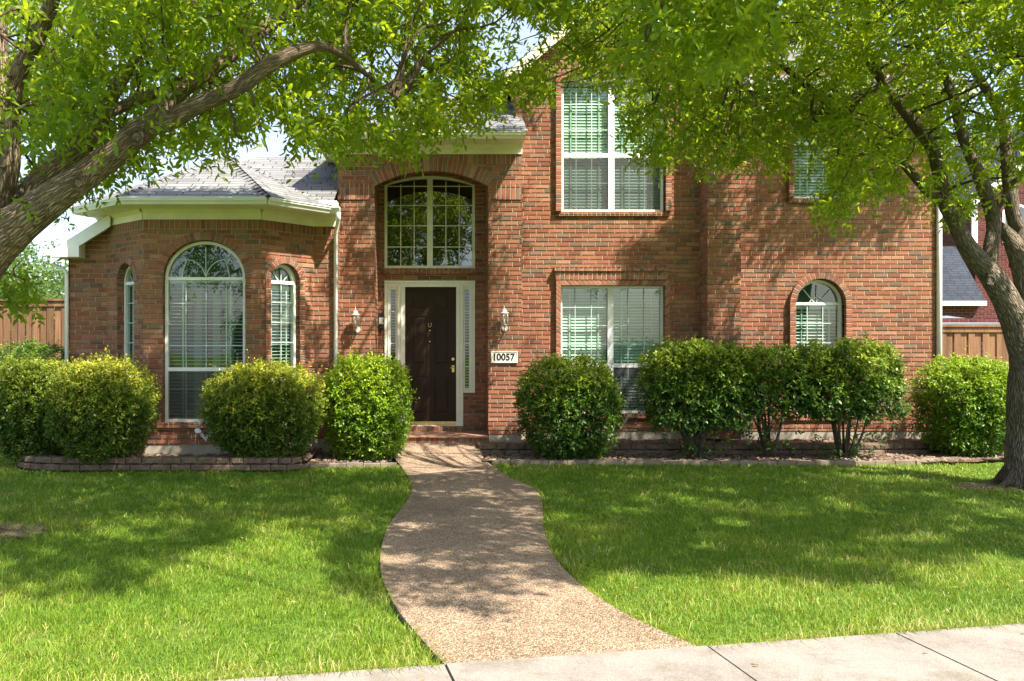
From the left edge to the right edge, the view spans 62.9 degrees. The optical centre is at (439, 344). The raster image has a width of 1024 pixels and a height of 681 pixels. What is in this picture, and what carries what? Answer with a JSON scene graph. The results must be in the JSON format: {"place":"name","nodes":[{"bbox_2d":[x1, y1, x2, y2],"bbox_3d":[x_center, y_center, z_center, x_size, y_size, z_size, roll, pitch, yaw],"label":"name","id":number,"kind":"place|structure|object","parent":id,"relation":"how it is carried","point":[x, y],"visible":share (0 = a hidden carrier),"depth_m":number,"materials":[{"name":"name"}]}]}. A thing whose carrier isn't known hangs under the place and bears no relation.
{"place":"outdoors","nodes":[
{"label":"outdoors","id":0,"kind":"place"},
{"bbox_2d":[0,446,1023,680],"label":"lawn ground","id":1,"kind":"structure","parent":0,"point":[201,637],"depth_m":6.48,"materials":[{"name":"green plant"}]},
{"bbox_2d":[0,522,46,542],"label":"bare soil","id":2,"kind":"structure","parent":1,"relation":"on","point":[11,531],"depth_m":8.11,"materials":[{"name":"brown soil"}]},
{"bbox_2d":[0,256,64,354],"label":"background tree","id":3,"kind":"object","parent":1,"relation":"on","point":[57,286],"visible":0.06,"depth_m":20.35,"materials":[{"name":"green plant"}]},
{"bbox_2d":[0,299,64,409],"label":"board fence","id":4,"kind":"object","parent":1,"relation":"on","point":[46,330],"visible":0.14,"depth_m":16.60,"materials":[{"name":"brown wood"}]},
{"bbox_2d":[0,336,64,442],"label":"shrub","id":5,"kind":"object","parent":1,"relation":"on","point":[28,347],"visible":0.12,"depth_m":14.26,"materials":[{"name":"green plant"}]},
{"bbox_2d":[10,265,68,353],"bbox_3d":[-12.541,-0.358,27.176,5.166,4.447,4.866,0,0,36],"label":"background tree","id":6,"kind":"object","parent":1,"relation":"on","point":[52,275],"visible":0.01,"depth_m":26.16,"materials":[{"name":"green plant"}]},
{"bbox_2d":[7,226,78,298],"bbox_3d":[-13.888,-1.012,24.425,8.353,5.748,7.986,0,0,0],"label":"background tree","id":7,"kind":"object","parent":1,"relation":"on","point":[26,252],"visible":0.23,"depth_m":24.66,"materials":[{"name":"green plant"}]},
{"bbox_2d":[16,453,301,470],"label":"retaining wall","id":8,"kind":"structure","parent":1,"relation":"on","point":[161,463],"depth_m":12.30,"materials":[{"name":"grey stone"}]},
{"bbox_2d":[17,447,321,463],"bbox_3d":[-4.270,1.754,13.730,4.560,0.070,2.760,0,0,0],"label":"planting bed","id":9,"kind":"object","parent":1,"relation":"on","point":[314,451],"visible":0.1,"depth_m":13.24,"materials":[{"name":"brown soil"}]},
{"bbox_2d":[0,341,74,467],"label":"shrub","id":10,"kind":"object","parent":9,"relation":"on","point":[19,413],"visible":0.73,"depth_m":12.54,"materials":[{"name":"green plant"}]},
{"bbox_2d":[40,345,161,471],"bbox_3d":[-5.072,0.964,12.612,1.744,1.923,1.549,0,0,0],"label":"shrub","id":11,"kind":"object","parent":9,"relation":"on","point":[83,420],"visible":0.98,"depth_m":12.18,"materials":[{"name":"green plant"}]},
{"bbox_2d":[194,421,210,455],"bbox_3d":[-3.582,1.452,12.717,0.337,0.596,0.032,0,0,0],"label":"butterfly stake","id":12,"kind":"object","parent":9,"relation":"on","point":[197,430],"visible":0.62,"depth_m":12.71,"materials":[{"name":"metal"}]},
{"bbox_2d":[196,346,335,457],"bbox_3d":[-2.645,0.984,12.671,2.124,1.938,1.516,0,0,0],"label":"shrub","id":13,"kind":"object","parent":9,"relation":"on","point":[278,426],"visible":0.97,"depth_m":12.30,"materials":[{"name":"green plant"}]},
{"bbox_2d":[302,452,389,463],"bbox_3d":[-1.510,1.819,13.770,1.680,0.059,2.040,0,0,0],"label":"planting bed","id":14,"kind":"object","parent":1,"relation":"on","point":[318,461],"visible":0.23,"depth_m":13.02,"materials":[{"name":"brown soil"}]},
{"bbox_2d":[321,347,419,463],"bbox_3d":[-1.141,1.051,13.423,1.644,2.083,1.663,0,0,0],"label":"shrub","id":15,"kind":"object","parent":14,"relation":"on","point":[367,433],"visible":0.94,"depth_m":12.98,"materials":[{"name":"green plant"}]},
{"bbox_2d":[302,462,396,468],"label":"edging stones","id":16,"kind":"object","parent":1,"relation":"on","point":[334,465],"visible":0.44,"depth_m":12.70,"materials":[{"name":"grey stone"}]},
{"bbox_2d":[0,0,871,530],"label":"shade tree","id":17,"kind":"object","parent":1,"relation":"on","point":[92,150],"visible":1,"depth_m":7.38,"materials":[{"name":"green plant"}]},
{"bbox_2d":[398,443,481,454],"bbox_3d":[-0.033,1.790,14.012,1.432,0.179,0.876,0,0,0],"label":"walkway apron","id":18,"kind":"object","parent":1,"relation":"on","point":[442,448],"visible":0.5,"depth_m":13.93,"materials":[{"name":"beige concrete"}]},
{"bbox_2d":[44,0,976,454],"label":"brick house","id":19,"kind":"structure","parent":1,"relation":"on","point":[560,230],"depth_m":15.00,"materials":[{"name":"brick"}]},
{"bbox_2d":[124,266,133,384],"bbox_3d":[-5.035,0.005,13.818,0.536,2.674,0.142,0,0,41],"label":"window","id":20,"kind":"structure","parent":19,"relation":"in","point":[127,284],"depth_m":13.93,"materials":[{"name":"glass"}]},
{"bbox_2d":[157,241,244,427],"bbox_3d":[-3.767,-0.172,13.395,1.478,2.987,0.270,0,0,0],"label":"window","id":21,"kind":"structure","parent":19,"relation":"in","point":[206,263],"depth_m":13.41,"materials":[{"name":"glass"}]},
{"bbox_2d":[271,264,295,408],"bbox_3d":[-2.647,0.005,13.745,0.142,2.654,0.565,0,0,42],"label":"window","id":22,"kind":"structure","parent":19,"relation":"in","point":[279,276],"depth_m":13.84,"materials":[{"name":"glass"}]},
{"bbox_2d":[351,308,360,333],"bbox_3d":[-1.462,-0.419,14.483,0.164,0.456,0.231,0,0,0],"label":"wall lantern","id":23,"kind":"object","parent":19,"relation":"attached to","point":[356,327],"depth_m":14.44,"materials":[{"name":"metal"}]},
{"bbox_2d":[378,313,384,331],"bbox_3d":[-1.075,-0.414,15.440,0.136,0.358,0.119,0,0,0],"label":"entry box","id":24,"kind":"object","parent":19,"relation":"attached to","point":[381,318],"visible":1,"depth_m":15.44,"materials":[{"name":"black metal"}]},
{"bbox_2d":[385,176,474,267],"bbox_3d":[-0.186,-2.288,15.579,1.686,1.724,0.082,0,0,0],"label":"window","id":25,"kind":"structure","parent":19,"relation":"in","point":[430,220],"depth_m":15.58,"materials":[{"name":"glass"}]},
{"bbox_2d":[405,287,455,424],"bbox_3d":[-0.170,0.203,15.523,0.955,2.564,0.088,0,0,0],"label":"front door","id":26,"kind":"structure","parent":19,"relation":"in","point":[430,312],"depth_m":15.55,"materials":[{"name":"paint"}]},
{"bbox_2d":[491,351,517,362],"bbox_3d":[1.131,0.213,14.585,0.466,0.204,0.029,0,0,0],"label":"house number plaque","id":27,"kind":"object","parent":19,"relation":"attached to","point":[504,356],"visible":1,"depth_m":14.57,"materials":[{"name":"stone"}]},
{"bbox_2d":[500,306,508,331],"bbox_3d":[1.121,-0.449,14.483,0.164,0.467,0.231,0,0,0],"label":"wall lantern","id":28,"kind":"object","parent":19,"relation":"attached to","point":[504,325],"depth_m":14.43,"materials":[{"name":"metal"}]},
{"bbox_2d":[556,286,664,417],"bbox_3d":[3.108,0.125,15.085,2.052,2.386,0.250,0,0,0],"label":"window","id":29,"kind":"structure","parent":19,"relation":"in","point":[631,339],"depth_m":15.17,"materials":[{"name":"glass"}]},
{"bbox_2d":[557,80,669,215],"bbox_3d":[3.120,-3.556,15.085,2.028,2.476,0.250,0,0,0],"label":"window","id":30,"kind":"structure","parent":19,"relation":"in","point":[594,183],"depth_m":15.09,"materials":[{"name":"glass"}]},
{"bbox_2d":[790,280,841,419],"bbox_3d":[6.834,0.089,15.085,1.056,2.530,0.250,0,0,0],"label":"window","id":31,"kind":"structure","parent":19,"relation":"in","point":[812,293],"depth_m":15.16,"materials":[{"name":"glass"}]},
{"bbox_2d":[788,100,848,202],"bbox_3d":[6.816,-3.613,15.085,1.092,2.110,0.250,0,0,0],"label":"window","id":32,"kind":"structure","parent":19,"relation":"in","point":[797,199],"depth_m":15.17,"materials":[{"name":"glass"}]},
{"bbox_2d":[0,469,1023,680],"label":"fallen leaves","id":33,"kind":"object","parent":1,"relation":"on","point":[525,561],"visible":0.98,"depth_m":7.67,"materials":[{"name":"brown plant"}]},
{"bbox_2d":[380,454,695,666],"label":"walkway","id":34,"kind":"structure","parent":1,"relation":"on","point":[444,559],"depth_m":6.27,"materials":[{"name":"beige concrete"}]},
{"bbox_2d":[476,441,935,454],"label":"retaining wall","id":35,"kind":"structure","parent":1,"relation":"on","point":[485,447],"depth_m":13.89,"materials":[{"name":"grey stone"}]},
{"bbox_2d":[491,438,989,446],"bbox_3d":[5.380,1.703,14.610,9.360,0.082,1.320,0,0,0],"label":"planting bed","id":36,"kind":"object","parent":1,"relation":"on","point":[733,441],"visible":0.27,"depth_m":14.67,"materials":[{"name":"brown soil"}]},
{"bbox_2d":[623,414,631,439],"bbox_3d":[3.099,1.454,13.998,0.261,0.592,0.030,0,0,0],"label":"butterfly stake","id":37,"kind":"object","parent":36,"relation":"on","point":[628,415],"visible":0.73,"depth_m":13.99,"materials":[{"name":"metal"}]},
{"bbox_2d":[482,452,1003,461],"bbox_3d":[5.230,1.824,13.600,9.360,0.069,1.200,0,0,0],"label":"planting bed","id":38,"kind":"object","parent":1,"relation":"on","point":[785,458],"visible":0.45,"depth_m":13.44,"materials":[{"name":"brown soil"}]},
{"bbox_2d":[59,438,1003,462],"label":"mulch chips","id":39,"kind":"object","parent":38,"relation":"on","point":[324,458],"visible":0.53,"depth_m":13.46,"materials":[{"name":"wood"}]},
{"bbox_2d":[510,348,626,459],"bbox_3d":[2.066,1.043,13.541,1.897,1.993,1.775,0,0,0],"label":"shrub","id":40,"kind":"object","parent":38,"relation":"on","point":[554,392],"visible":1,"depth_m":13.03,"materials":[{"name":"green plant"}]},
{"bbox_2d":[630,332,765,457],"bbox_3d":[4.173,0.827,13.441,2.107,2.090,1.418,0,0,0],"label":"hedge shrub","id":41,"kind":"object","parent":38,"relation":"on","point":[687,364],"visible":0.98,"depth_m":13.01,"materials":[{"name":"green plant"}]},
{"bbox_2d":[717,326,830,454],"bbox_3d":[5.327,0.727,13.501,1.827,2.091,1.349,0,0,0],"label":"hedge shrub","id":42,"kind":"object","parent":38,"relation":"on","point":[777,389],"visible":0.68,"depth_m":13.10,"materials":[{"name":"green plant"}]},
{"bbox_2d":[781,331,913,459],"bbox_3d":[6.527,0.876,13.463,2.006,2.221,1.495,0,0,0],"label":"hedge shrub","id":43,"kind":"object","parent":38,"relation":"on","point":[870,382],"visible":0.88,"depth_m":13.06,"materials":[{"name":"green plant"}]},
{"bbox_2d":[905,345,1008,460],"bbox_3d":[8.733,1.018,13.884,1.729,2.019,1.716,0,0,0],"label":"shrub","id":44,"kind":"object","parent":38,"relation":"on","point":[973,424],"visible":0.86,"depth_m":13.43,"materials":[{"name":"green plant"}]},
{"bbox_2d":[492,454,1003,465],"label":"edging stones","id":45,"kind":"object","parent":1,"relation":"on","point":[523,462],"visible":0.47,"depth_m":12.96,"materials":[{"name":"grey stone"}]},
{"bbox_2d":[495,0,1023,487],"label":"shade tree","id":46,"kind":"object","parent":1,"relation":"on","point":[707,48],"visible":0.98,"depth_m":9.12,"materials":[{"name":"green plant"}]},
{"bbox_2d":[942,316,999,341],"bbox_3d":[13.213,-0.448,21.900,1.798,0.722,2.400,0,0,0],"label":"shed","id":47,"kind":"structure","parent":1,"relation":"on","point":[949,320],"depth_m":21.00,"materials":[{"name":"metal"}]},
{"bbox_2d":[942,325,1008,428],"bbox_3d":[15.107,0.771,17.025,9.786,2.358,0.150,0,0,0],"label":"board fence","id":48,"kind":"object","parent":1,"relation":"on","point":[981,340],"visible":0.31,"depth_m":17.00,"materials":[{"name":"brown wood"}]},
{"bbox_2d":[942,128,1023,355],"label":"neighbour house","id":49,"kind":"structure","parent":1,"relation":"on","point":[964,294],"depth_m":26.69,"materials":[{"name":"brick"}]},
{"bbox_2d":[1002,204,1023,242],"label":"window","id":50,"kind":"structure","parent":49,"relation":"in","point":[1004,220],"depth_m":26.98,"materials":[{"name":"white paint"}]},
{"bbox_2d":[950,482,1023,491],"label":"bare soil","id":51,"kind":"structure","parent":1,"relation":"on","point":[965,485],"depth_m":10.94,"materials":[{"name":"brown soil"}]},
{"bbox_2d":[8,0,1022,297],"label":"sky","id":52,"kind":"structure","parent":0,"point":[275,146],"materials":[{"name":"white"}]},
{"bbox_2d":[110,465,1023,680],"bbox_3d":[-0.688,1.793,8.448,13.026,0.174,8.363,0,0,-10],"label":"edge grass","id":53,"kind":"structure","parent":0,"point":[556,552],"depth_m":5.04,"materials":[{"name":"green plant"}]},
{"bbox_2d":[213,624,1023,680],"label":"sidewalk","id":54,"kind":"structure","parent":0,"point":[989,653],"depth_m":4.55,"materials":[{"name":"concrete"}]}
]}

